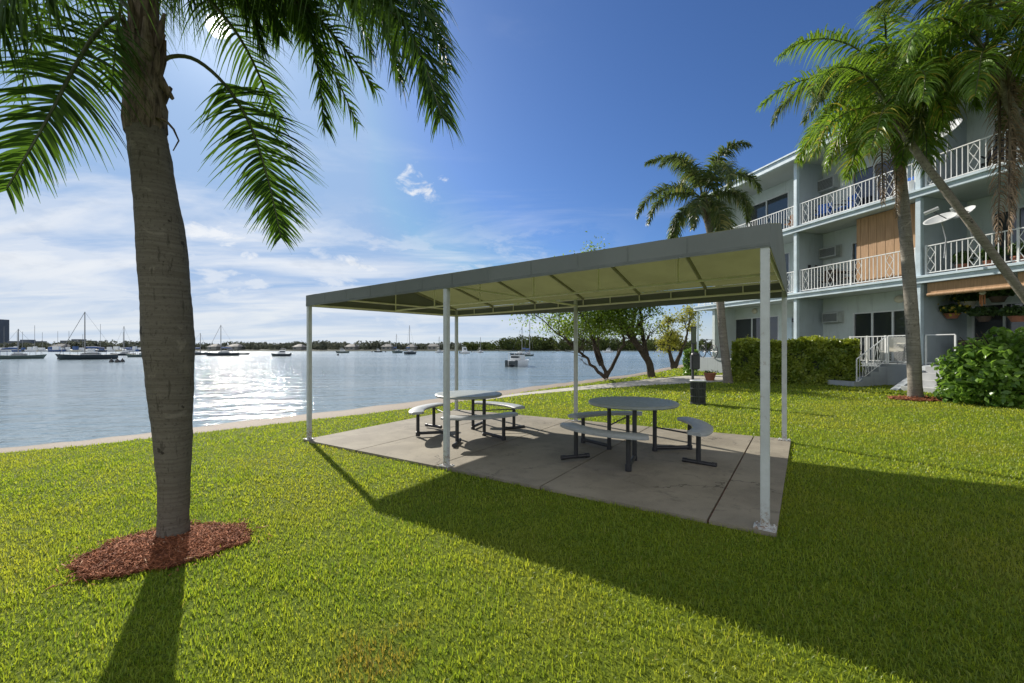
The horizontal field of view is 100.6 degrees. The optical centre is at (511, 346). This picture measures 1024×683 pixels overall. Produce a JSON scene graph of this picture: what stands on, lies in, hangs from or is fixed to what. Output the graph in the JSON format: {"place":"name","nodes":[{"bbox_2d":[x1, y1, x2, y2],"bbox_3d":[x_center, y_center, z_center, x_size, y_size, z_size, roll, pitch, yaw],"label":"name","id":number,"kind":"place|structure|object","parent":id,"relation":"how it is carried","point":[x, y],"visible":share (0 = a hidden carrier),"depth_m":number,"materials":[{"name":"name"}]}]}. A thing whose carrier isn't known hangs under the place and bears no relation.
{"place":"outdoors","nodes":[
{"label":"outdoors","id":0,"kind":"place"},
{"bbox_2d":[0,364,686,452],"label":"seawall","id":1,"kind":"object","parent":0,"point":[303,417],"depth_m":10.31,"materials":[{"name":"beige concrete"}]},
{"bbox_2d":[0,351,711,447],"bbox_3d":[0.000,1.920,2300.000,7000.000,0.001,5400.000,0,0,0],"label":"water","id":2,"kind":"structure","parent":0,"point":[49,397],"depth_m":22.99,"materials":[{"name":"blue liquid"}]},
{"bbox_2d":[19,332,25,351],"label":"docked boat","id":3,"kind":"object","parent":2,"relation":"on","point":[22,349],"visible":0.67,"depth_m":173.04,"materials":[{"name":"white fabric"}]},
{"bbox_2d":[0,329,46,358],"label":"sailboat","id":4,"kind":"object","parent":2,"relation":"on","point":[18,355],"visible":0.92,"depth_m":68.91,"materials":[{"name":"white plastic"}]},
{"bbox_2d":[24,347,36,351],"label":"docked boat","id":5,"kind":"object","parent":2,"relation":"on","point":[29,349],"visible":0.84,"depth_m":168.87,"materials":[{"name":"white plastic"}]},
{"bbox_2d":[33,325,37,351],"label":"docked boat","id":6,"kind":"object","parent":2,"relation":"on","point":[34,348],"visible":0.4,"depth_m":172.19,"materials":[{"name":"beige paint"}]},
{"bbox_2d":[37,332,45,351],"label":"docked boat","id":7,"kind":"object","parent":2,"relation":"on","point":[42,349],"visible":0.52,"depth_m":180.43,"materials":[{"name":"metal"}]},
{"bbox_2d":[48,346,65,351],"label":"docked boat","id":8,"kind":"object","parent":2,"relation":"on","point":[56,348],"visible":0.84,"depth_m":170.17,"materials":[{"name":"blue fabric"}]},
{"bbox_2d":[70,346,80,351],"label":"docked boat","id":9,"kind":"object","parent":2,"relation":"on","point":[75,348],"visible":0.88,"depth_m":167.77,"materials":[{"name":"blue paint"}]},
{"bbox_2d":[55,312,117,359],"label":"sailboat","id":10,"kind":"object","parent":2,"relation":"on","point":[91,355],"visible":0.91,"depth_m":65.90,"materials":[{"name":"black plastic"}]},
{"bbox_2d":[95,324,106,351],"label":"docked boat","id":11,"kind":"object","parent":2,"relation":"on","point":[101,350],"visible":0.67,"depth_m":165.61,"materials":[{"name":"white fabric"}]},
{"bbox_2d":[107,347,114,351],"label":"docked boat","id":12,"kind":"object","parent":2,"relation":"on","point":[109,349],"visible":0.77,"depth_m":177.39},
{"bbox_2d":[113,346,121,350],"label":"docked boat","id":13,"kind":"object","parent":2,"relation":"on","point":[116,348],"visible":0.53,"depth_m":182.61,"materials":[{"name":"beige paint"}]},
{"bbox_2d":[110,327,135,355],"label":"sailboat","id":14,"kind":"object","parent":2,"relation":"on","point":[123,353],"visible":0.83,"depth_m":95.78,"materials":[{"name":"white plastic"}]},
{"bbox_2d":[122,347,134,351],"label":"docked boat","id":15,"kind":"object","parent":2,"relation":"on","point":[127,350],"visible":0.63,"depth_m":166.01,"materials":[{"name":"white fabric"}]},
{"bbox_2d":[126,339,141,356],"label":"sailboat","id":16,"kind":"object","parent":2,"relation":"on","point":[134,355],"visible":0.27,"depth_m":80.39,"materials":[{"name":"white plastic"}]},
{"bbox_2d":[195,333,207,354],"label":"sailboat","id":17,"kind":"object","parent":2,"relation":"on","point":[198,353],"visible":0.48,"depth_m":102.26,"materials":[{"name":"white plastic"}]},
{"bbox_2d":[205,327,238,355],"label":"sailboat","id":18,"kind":"object","parent":2,"relation":"on","point":[222,353],"visible":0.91,"depth_m":92.42,"materials":[{"name":"white plastic"}]},
{"bbox_2d":[271,347,291,355],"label":"motorboat","id":19,"kind":"object","parent":2,"relation":"on","point":[281,353],"visible":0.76,"depth_m":88.34,"materials":[{"name":"white glass"}]},
{"bbox_2d":[336,349,349,352],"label":"motorboat","id":20,"kind":"object","parent":2,"relation":"on","point":[342,351],"visible":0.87,"depth_m":135.48,"materials":[{"name":"white glass"}]},
{"bbox_2d":[392,334,402,352],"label":"sailboat","id":21,"kind":"object","parent":2,"relation":"on","point":[398,351],"visible":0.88,"depth_m":137.19,"materials":[{"name":"white plastic"}]},
{"bbox_2d":[404,325,416,353],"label":"sailboat","id":22,"kind":"object","parent":2,"relation":"on","point":[409,351],"visible":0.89,"depth_m":112.55,"materials":[{"name":"white plastic"}]},
{"bbox_2d":[459,343,469,353],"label":"motorboat","id":23,"kind":"object","parent":2,"relation":"on","point":[464,350],"visible":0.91,"depth_m":123.33,"materials":[{"name":"white plastic"}]},
{"bbox_2d":[477,337,483,352],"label":"sailboat","id":24,"kind":"object","parent":2,"relation":"on","point":[480,351],"visible":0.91,"depth_m":143.08,"materials":[{"name":"white plastic"}]},
{"bbox_2d":[505,352,528,366],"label":"catamaran","id":25,"kind":"object","parent":2,"relation":"on","point":[517,360],"visible":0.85,"depth_m":41.80,"materials":[{"name":"white glass"}]},
{"bbox_2d":[510,329,528,354],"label":"sailboat","id":26,"kind":"object","parent":2,"relation":"on","point":[519,351],"visible":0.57,"depth_m":94.76,"materials":[{"name":"white glass"}]},
{"bbox_2d":[522,321,533,355],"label":"sailboat","id":27,"kind":"object","parent":2,"relation":"on","point":[527,354],"visible":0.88,"depth_m":90.85,"materials":[{"name":"white glass"}]},
{"bbox_2d":[98,347,711,350],"bbox_3d":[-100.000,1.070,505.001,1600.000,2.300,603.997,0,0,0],"label":"land","id":28,"kind":"structure","parent":0,"point":[422,350],"depth_m":206.60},
{"bbox_2d":[0,319,8,343],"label":"apartment tower","id":29,"kind":"structure","parent":28,"relation":"on","point":[4,330],"depth_m":427.86,"materials":[{"name":"blue glass"}]},
{"bbox_2d":[8,340,46,343],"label":"building","id":30,"kind":"structure","parent":28,"relation":"on","point":[25,341],"depth_m":330.00,"materials":[{"name":"grey glass"}]},
{"bbox_2d":[48,344,71,349],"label":"house","id":31,"kind":"structure","parent":28,"relation":"on","point":[62,345],"depth_m":212.50,"materials":[{"name":"white concrete"}]},
{"bbox_2d":[60,339,90,343],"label":"building","id":32,"kind":"structure","parent":28,"relation":"on","point":[73,340],"depth_m":333.50,"materials":[{"name":"grey glass"}]},
{"bbox_2d":[207,344,221,349],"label":"house","id":33,"kind":"structure","parent":28,"relation":"on","point":[215,347],"depth_m":210.17,"materials":[{"name":"concrete"}]},
{"bbox_2d":[0,339,464,349],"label":"town shore trees","id":34,"kind":"object","parent":28,"relation":"on","point":[329,345],"visible":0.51,"depth_m":218.58,"materials":[{"name":"green plant"}]},
{"bbox_2d":[226,344,244,349],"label":"house","id":35,"kind":"structure","parent":28,"relation":"on","point":[236,346],"depth_m":210.94,"materials":[{"name":"white concrete"}]},
{"bbox_2d":[292,344,306,349],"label":"house","id":36,"kind":"structure","parent":28,"relation":"on","point":[299,347],"depth_m":209.27,"materials":[{"name":"white glass"}]},
{"bbox_2d":[344,344,358,349],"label":"house","id":37,"kind":"structure","parent":28,"relation":"on","point":[351,347],"depth_m":211.00,"materials":[{"name":"white glass"}]},
{"bbox_2d":[381,344,394,349],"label":"house","id":38,"kind":"structure","parent":28,"relation":"on","point":[387,347],"depth_m":212.00,"materials":[{"name":"white glass"}]},
{"bbox_2d":[407,344,416,349],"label":"house","id":39,"kind":"structure","parent":28,"relation":"on","point":[413,347],"depth_m":211.04,"materials":[{"name":"white glass"}]},
{"bbox_2d":[428,344,438,349],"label":"house","id":40,"kind":"structure","parent":28,"relation":"on","point":[432,346],"depth_m":213.00,"materials":[{"name":"white glass"}]},
{"bbox_2d":[461,334,711,349],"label":"wooded shore trees","id":41,"kind":"object","parent":28,"relation":"on","point":[536,342],"visible":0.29,"depth_m":211.87,"materials":[{"name":"green plant"}]},
{"bbox_2d":[0,0,1018,345],"label":"sky","id":42,"kind":"structure","parent":0,"point":[567,102],"materials":[{"name":"blue"}]},
{"bbox_2d":[0,367,1023,682],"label":"lawn","id":43,"kind":"structure","parent":0,"point":[522,635],"depth_m":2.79,"materials":[{"name":"green plant"}]},
{"bbox_2d":[45,518,283,589],"bbox_3d":[-2.603,1.546,3.350,1.464,0.106,1.096,0,0,-23],"label":"mulch ring","id":44,"kind":"object","parent":43,"relation":"on","point":[135,553],"visible":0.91,"depth_m":3.21,"materials":[{"name":"wood"}]},
{"bbox_2d":[0,0,473,538],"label":"palm tree","id":45,"kind":"object","parent":44,"relation":"in","point":[140,58],"visible":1,"depth_m":3.31,"materials":[{"name":"green plant"}]},
{"bbox_2d":[304,410,790,536],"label":"concrete slab","id":46,"kind":"structure","parent":43,"relation":"on","point":[669,481],"depth_m":5.48,"materials":[{"name":"grey concrete"}]},
{"bbox_2d":[409,390,524,447],"bbox_3d":[-0.763,1.161,7.425,2.008,0.701,2.104,0,0,0],"label":"picnic table","id":47,"kind":"object","parent":46,"relation":"on","point":[471,395],"visible":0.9,"depth_m":7.21,"materials":[{"name":"grey plastic"}]},
{"bbox_2d":[303,223,790,532],"bbox_3d":[0.349,0.065,6.839,6.825,3.000,3.824,0,0,35],"label":"canopy","id":48,"kind":"object","parent":46,"relation":"on","point":[749,256],"visible":1,"depth_m":6.43,"materials":[{"name":"paint"}]},
{"bbox_2d":[560,396,716,471],"bbox_3d":[1.650,1.104,5.874,2.042,0.721,2.084,0,0,0],"label":"picnic table","id":49,"kind":"object","parent":46,"relation":"on","point":[698,428],"visible":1,"depth_m":5.54,"materials":[{"name":"grey plastic"}]},
{"bbox_2d":[707,439,752,521],"bbox_3d":[0.372,1.513,6.848,6.772,0.152,3.854,0,0,35],"label":"slab bed","id":50,"kind":"object","parent":46,"relation":"attached to","point":[727,484],"visible":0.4,"depth_m":4.48,"materials":[{"name":"grey concrete"}]},
{"bbox_2d":[502,251,658,378],"bbox_3d":[3.386,-1.604,19.634,7.694,6.243,5.138,0,0,0],"label":"shore tree","id":51,"kind":"object","parent":43,"relation":"on","point":[590,326],"visible":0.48,"depth_m":19.22,"materials":[{"name":"green plant"}]},
{"bbox_2d":[574,231,670,376],"bbox_3d":[5.399,-1.775,19.704,4.961,6.619,5.544,0,0,40],"label":"shore tree","id":52,"kind":"object","parent":43,"relation":"on","point":[642,349],"visible":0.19,"depth_m":19.54,"materials":[{"name":"green plant"}]},
{"bbox_2d":[651,304,705,368],"bbox_3d":[10.481,-0.744,26.597,3.693,4.314,2.498,0,0,0],"label":"shore tree","id":53,"kind":"object","parent":43,"relation":"on","point":[668,340],"visible":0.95,"depth_m":26.27,"materials":[{"name":"green plant"}]},
{"bbox_2d":[682,348,698,375],"bbox_3d":[8.516,0.702,20.328,0.878,1.414,0.686,0,0,-34],"label":"bush","id":54,"kind":"object","parent":43,"relation":"on","point":[686,360],"visible":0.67,"depth_m":20.25,"materials":[{"name":"green plant"}]},
{"bbox_2d":[690,327,699,378],"bbox_3d":[4.732,0.453,11.000,0.220,1.970,0.215,0,0,0],"label":"bag dispenser post","id":55,"kind":"object","parent":43,"relation":"on","point":[694,360],"visible":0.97,"depth_m":11.01,"materials":[{"name":"metal"}]},
{"bbox_2d":[690,379,705,403],"bbox_3d":[4.692,1.125,10.722,0.396,0.594,0.396,0,0,-11],"label":"litter bin","id":56,"kind":"object","parent":43,"relation":"on","point":[697,391],"visible":1,"depth_m":10.58,"materials":[{"name":"metal"}]},
{"bbox_2d":[635,139,762,382],"bbox_3d":[6.707,-3.009,16.184,4.588,8.843,4.620,0,0,43],"label":"palm tree","id":57,"kind":"object","parent":43,"relation":"on","point":[709,208],"visible":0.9,"depth_m":15.73,"materials":[{"name":"green plant"}]},
{"bbox_2d":[730,335,864,384],"bbox_3d":[10.458,0.459,15.875,4.241,1.892,1.502,0,0,41],"label":"hedge","id":58,"kind":"object","parent":43,"relation":"on","point":[815,359],"visible":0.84,"depth_m":15.24,"materials":[{"name":"green plant"}]},
{"bbox_2d":[693,42,1023,392],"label":"apartment building","id":59,"kind":"structure","parent":43,"relation":"on","point":[870,316],"depth_m":15.41,"materials":[{"name":"paint"}]},
{"bbox_2d":[735,315,778,340],"bbox_3d":[12.132,-0.469,21.455,0.120,2.038,3.200,0,0,-15],"label":"window","id":60,"kind":"structure","parent":59,"relation":"in","point":[750,327],"depth_m":21.39,"materials":[{"name":"grey glass"}]},
{"bbox_2d":[747,191,788,228],"bbox_3d":[12.357,-6.034,20.601,0.120,2.189,2.492,0,0,-15],"label":"sliding door","id":61,"kind":"structure","parent":59,"relation":"in","point":[777,203],"depth_m":20.24,"materials":[{"name":"white paint"}]},
{"bbox_2d":[777,252,789,293],"bbox_3d":[12.592,-3.281,19.707,0.120,2.122,0.745,0,0,-15],"label":"sliding door","id":62,"kind":"structure","parent":59,"relation":"in","point":[787,255],"depth_m":19.46,"materials":[{"name":"white paint"}]},
{"bbox_2d":[784,214,792,228],"bbox_3d":[12.214,-5.380,18.463,0.580,0.920,0.480,0,0,-32],"label":"patio chair","id":63,"kind":"object","parent":59,"relation":"on","point":[791,218],"visible":0.25,"depth_m":18.61,"materials":[{"name":"beige wood"}]},
{"bbox_2d":[813,202,831,216],"bbox_3d":[12.555,-5.380,17.163,0.580,0.920,0.480,0,0,-38],"label":"patio chair","id":64,"kind":"object","parent":59,"relation":"on","point":[826,207],"visible":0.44,"depth_m":17.21,"materials":[{"name":"blue fabric"}]},
{"bbox_2d":[819,269,838,288],"bbox_3d":[12.693,-2.660,17.038,0.580,0.920,0.480,0,0,-32],"label":"patio chair","id":65,"kind":"object","parent":59,"relation":"on","point":[826,276],"visible":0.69,"depth_m":17.13,"materials":[{"name":"white plastic"}]},
{"bbox_2d":[828,271,846,286],"bbox_3d":[12.709,-2.554,16.558,0.640,0.711,0.640,0,0,0],"label":"patio table","id":66,"kind":"object","parent":59,"relation":"on","point":[838,272],"visible":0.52,"depth_m":16.43,"materials":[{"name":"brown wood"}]},
{"bbox_2d":[834,194,856,210],"bbox_3d":[12.819,-5.380,16.363,0.580,0.920,0.480,0,0,2],"label":"patio chair","id":67,"kind":"object","parent":59,"relation":"on","point":[845,208],"visible":0.44,"depth_m":16.29,"materials":[{"name":"blue fabric"}]},
{"bbox_2d":[841,266,856,285],"bbox_3d":[12.882,-2.660,16.109,0.580,0.920,0.480,0,0,14],"label":"patio chair","id":68,"kind":"object","parent":59,"relation":"on","point":[849,277],"visible":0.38,"depth_m":16.13,"materials":[{"name":"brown wood"}]},
{"bbox_2d":[851,242,856,284],"bbox_3d":[13.567,-3.154,16.011,0.120,1.867,1.454,0,0,-15],"label":"sliding door","id":69,"kind":"structure","parent":59,"relation":"in","point":[853,245],"depth_m":16.65,"materials":[{"name":"white paint"}]},
{"bbox_2d":[852,158,894,207],"bbox_3d":[13.589,-5.895,15.924,0.120,1.910,1.594,0,0,-15],"label":"sliding door","id":70,"kind":"structure","parent":59,"relation":"in","point":[870,169],"depth_m":16.06,"materials":[{"name":"white paint"}]},
{"bbox_2d":[853,309,906,362],"bbox_3d":[13.660,-0.391,15.656,0.120,1.882,2.073,0,0,-15],"label":"sliding door","id":71,"kind":"structure","parent":59,"relation":"in","point":[888,322],"depth_m":15.76,"materials":[{"name":"white paint"}]},
{"bbox_2d":[857,203,914,283],"bbox_3d":[12.954,-3.465,14.736,0.046,2.470,1.902,0,0,-15],"label":"wood screen","id":72,"kind":"object","parent":59,"relation":"on","point":[878,234],"visible":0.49,"depth_m":14.91,"materials":[{"name":"brown wood"}]},
{"bbox_2d":[881,337,905,363],"bbox_3d":[13.282,0.110,14.809,0.580,0.920,0.480,0,0,-26],"label":"patio chair","id":73,"kind":"object","parent":59,"relation":"on","point":[894,344],"visible":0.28,"depth_m":14.86,"materials":[{"name":"beige paint"}]},
{"bbox_2d":[894,180,913,194],"bbox_3d":[12.700,-5.150,13.774,0.023,0.340,0.560,0,0,-15],"label":"beach towel","id":74,"kind":"object","parent":59,"relation":"hanging from","point":[911,185],"visible":0.3,"depth_m":13.59,"materials":[{"name":"white fabric"}]},
{"bbox_2d":[923,207,957,257],"bbox_3d":[12.476,-3.342,12.389,0.693,1.476,0.744,0,0,0],"label":"satellite dish","id":75,"kind":"object","parent":59,"relation":"attached to","point":[940,218],"visible":1,"depth_m":12.41,"materials":[{"name":"paint"}]},
{"bbox_2d":[935,118,962,161],"bbox_3d":[12.558,-6.001,12.392,0.647,1.220,0.847,0,0,-30],"label":"satellite dish","id":76,"kind":"object","parent":59,"relation":"attached to","point":[957,123],"visible":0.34,"depth_m":12.33,"materials":[{"name":"paint"}]},
{"bbox_2d":[937,294,971,318],"bbox_3d":[13.894,-1.450,13.411,0.851,1.100,0.847,0,0,0],"label":"hanging plant","id":77,"kind":"object","parent":59,"relation":"hanging from","point":[952,311],"visible":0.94,"depth_m":13.26,"materials":[{"name":"green plant"}]},
{"bbox_2d":[950,205,975,257],"bbox_3d":[12.973,-3.319,12.207,0.418,1.544,0.514,0,0,-31],"label":"satellite dish","id":78,"kind":"object","parent":59,"relation":"attached to","point":[971,208],"visible":0.4,"depth_m":12.19,"materials":[{"name":"paint"}]},
{"bbox_2d":[950,251,975,269],"bbox_3d":[13.415,-2.541,12.667,0.555,0.682,0.564,0,0,0],"label":"potted plant","id":79,"kind":"object","parent":59,"relation":"on","point":[959,259],"visible":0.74,"depth_m":12.59,"materials":[{"name":"green plant"}]},
{"bbox_2d":[949,292,986,306],"bbox_3d":[14.158,-1.625,13.190,0.855,0.750,0.862,0,0,0],"label":"hanging plant","id":80,"kind":"object","parent":59,"relation":"hanging from","point":[972,298],"visible":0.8,"depth_m":13.07,"materials":[{"name":"green plant"}]},
{"bbox_2d":[926,274,1011,296],"bbox_3d":[13.161,-1.772,12.293,0.105,0.415,1.900,0,0,-15],"label":"bamboo blind","id":81,"kind":"object","parent":59,"relation":"hanging from","point":[984,283],"visible":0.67,"depth_m":12.25,"materials":[{"name":"beige wood"}]},
{"bbox_2d":[965,301,999,321],"bbox_3d":[14.017,-1.375,12.614,0.762,1.250,0.750,0,0,0],"label":"hanging plant","id":82,"kind":"object","parent":59,"relation":"hanging from","point":[984,314],"visible":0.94,"depth_m":12.50,"materials":[{"name":"green plant"}]},
{"bbox_2d":[979,291,985,305],"bbox_3d":[13.539,-1.585,12.230,0.160,0.810,0.160,0,0,0],"label":"wind chime","id":83,"kind":"object","parent":59,"relation":"hanging from","point":[982,293],"visible":0.62,"depth_m":12.19,"materials":[{"name":"beige paint"}]},
{"bbox_2d":[977,246,1003,266],"bbox_3d":[13.631,-2.541,12.094,0.561,0.683,0.571,0,0,0],"label":"potted plant","id":84,"kind":"object","parent":59,"relation":"on","point":[1001,252],"visible":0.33,"depth_m":12.06,"materials":[{"name":"green plant"}]},
{"bbox_2d":[981,146,1007,167],"bbox_3d":[14.041,-5.380,12.320,0.580,0.920,0.480,0,0,-26],"label":"patio chair","id":85,"kind":"object","parent":59,"relation":"on","point":[989,157],"visible":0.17,"depth_m":12.43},
{"bbox_2d":[976,289,1014,302],"bbox_3d":[14.094,-1.650,12.318,0.875,0.700,0.880,0,0,0],"label":"hanging plant","id":86,"kind":"object","parent":59,"relation":"hanging from","point":[996,296],"visible":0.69,"depth_m":12.18,"materials":[{"name":"green plant"}]},
{"bbox_2d":[972,301,1023,339],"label":"sliding door","id":87,"kind":"structure","parent":59,"relation":"in","point":[996,321],"depth_m":13.21,"materials":[{"name":"white paint"}]},
{"bbox_2d":[992,206,1023,263],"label":"sliding door","id":88,"kind":"structure","parent":59,"relation":"in","point":[1019,220],"depth_m":12.93,"materials":[{"name":"white paint"}]},
{"bbox_2d":[992,109,1023,155],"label":"sliding door","id":89,"kind":"structure","parent":59,"relation":"in","point":[993,129],"depth_m":13.19,"materials":[{"name":"white paint"}]},
{"bbox_2d":[994,293,1023,321],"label":"hanging plant","id":90,"kind":"object","parent":59,"relation":"hanging from","point":[1014,313],"visible":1,"depth_m":11.71,"materials":[{"name":"green plant"}]},
{"bbox_2d":[1006,241,1023,262],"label":"potted plant","id":91,"kind":"object","parent":59,"relation":"on","point":[1014,251],"visible":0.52,"depth_m":11.47,"materials":[{"name":"green plant"}]},
{"bbox_2d":[1018,272,1023,286],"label":"bamboo blind","id":92,"kind":"object","parent":59,"relation":"hanging from","point":[1021,277],"visible":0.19,"depth_m":11.21,"materials":[{"name":"beige wood"}]},
{"bbox_2d":[755,7,1023,303],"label":"palm tree","id":93,"kind":"object","parent":43,"relation":"on","point":[866,106],"visible":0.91,"depth_m":9.20,"materials":[{"name":"green plant"}]},
{"bbox_2d":[886,394,946,401],"bbox_3d":[10.212,1.290,10.783,1.390,0.165,1.109,0,0,0],"label":"mulch ring","id":94,"kind":"object","parent":43,"relation":"on","point":[917,398],"visible":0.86,"depth_m":10.59,"materials":[{"name":"wood"}]},
{"bbox_2d":[770,0,1021,396],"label":"palm tree","id":95,"kind":"object","parent":94,"relation":"on","point":[912,322],"visible":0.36,"depth_m":10.70,"materials":[{"name":"green plant"}]},
{"bbox_2d":[833,0,1023,251],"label":"palm tree","id":96,"kind":"object","parent":43,"relation":"on","point":[993,61],"visible":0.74,"depth_m":8.40,"materials":[{"name":"green plant"}]},
{"bbox_2d":[930,326,1023,408],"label":"shrub","id":97,"kind":"object","parent":43,"relation":"on","point":[989,371],"visible":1,"depth_m":9.68,"materials":[{"name":"green plant"}]},
{"bbox_2d":[486,375,722,399],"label":"path","id":98,"kind":"structure","parent":0,"point":[676,380],"depth_m":16.48,"materials":[{"name":"concrete"}]},
{"bbox_2d":[703,370,717,380],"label":"potted plant","id":99,"kind":"object","parent":98,"relation":"on","point":[709,375],"visible":0.99,"depth_m":17.25,"materials":[{"name":"orange plant"}]},
{"bbox_2d":[699,339,717,357],"bbox_3d":[10.423,0.079,22.600,0.572,1.006,1.744,0,0,-7],"label":"bicycle","id":100,"kind":"object","parent":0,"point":[705,349],"visible":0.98,"depth_m":22.57,"materials":[{"name":"black metal"}]},
{"bbox_2d":[958,340,977,345],"bbox_3d":[13.993,0.180,12.667,0.400,0.780,0.900,0,0,-15],"label":"sideboard","id":101,"kind":"object","parent":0,"point":[963,343],"visible":0.08,"depth_m":12.94,"materials":[{"name":"grey wood"}]}
]}

